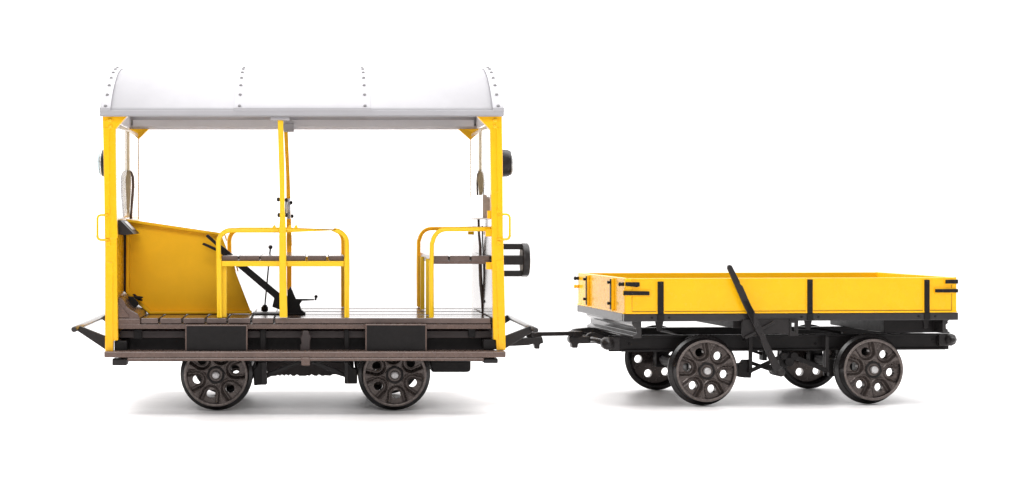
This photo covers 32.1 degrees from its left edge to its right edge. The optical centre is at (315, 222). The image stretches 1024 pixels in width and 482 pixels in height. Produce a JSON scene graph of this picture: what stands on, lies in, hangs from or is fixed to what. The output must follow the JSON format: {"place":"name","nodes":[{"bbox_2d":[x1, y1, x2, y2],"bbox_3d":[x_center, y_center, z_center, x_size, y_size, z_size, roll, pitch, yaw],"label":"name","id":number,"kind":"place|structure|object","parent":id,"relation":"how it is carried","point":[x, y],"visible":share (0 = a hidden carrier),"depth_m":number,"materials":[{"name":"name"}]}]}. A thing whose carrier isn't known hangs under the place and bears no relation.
{"place":"outdoors","nodes":[
{"label":"outdoors","id":0,"kind":"place"},
{"bbox_2d":[0,235,1023,481],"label":"ground","id":1,"kind":"structure","parent":0,"point":[76,407],"depth_m":7.53,"materials":[{"name":"white paper"}]},
{"bbox_2d":[71,66,542,409],"bbox_3d":[0.000,0.049,7.483,1.935,1.422,1.074,0,0,0],"label":"rail trolley","id":2,"kind":"object","parent":1,"relation":"on","point":[174,293],"visible":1,"depth_m":7.10,"materials":[{"name":"yellow metal"}]},
{"bbox_2d":[116,125,138,218],"bbox_3d":[-0.799,-0.208,7.499,0.024,0.387,0.936,0,0,0],"label":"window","id":3,"kind":"structure","parent":2,"relation":"in","point":[127,141],"depth_m":7.44,"materials":[{"name":"clear glass"}]},
{"bbox_2d":[470,126,490,218],"bbox_3d":[0.704,-0.208,7.499,0.019,0.387,0.936,0,0,0],"label":"window","id":4,"kind":"structure","parent":2,"relation":"in","point":[480,139],"depth_m":7.42,"materials":[{"name":"clear glass"}]},
{"bbox_2d":[567,265,957,404],"bbox_3d":[1.897,0.466,7.675,1.608,0.587,0.864,0,0,-5],"label":"flat wagon","id":5,"kind":"object","parent":1,"relation":"on","point":[871,315],"visible":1,"depth_m":7.34,"materials":[{"name":"yellow paint"}]},
{"bbox_2d":[526,331,582,337],"bbox_3d":[1.027,0.478,7.551,0.290,0.029,0.038,0,0,-34],"label":"coupling link","id":6,"kind":"object","parent":5,"relation":"attached to","point":[564,333],"visible":0.9,"depth_m":7.54,"materials":[{"name":"black metal"}]},
{"bbox_2d":[0,0,1023,234],"label":"sky","id":7,"kind":"structure","parent":0,"point":[621,117],"materials":[{"name":"white"}]}
]}

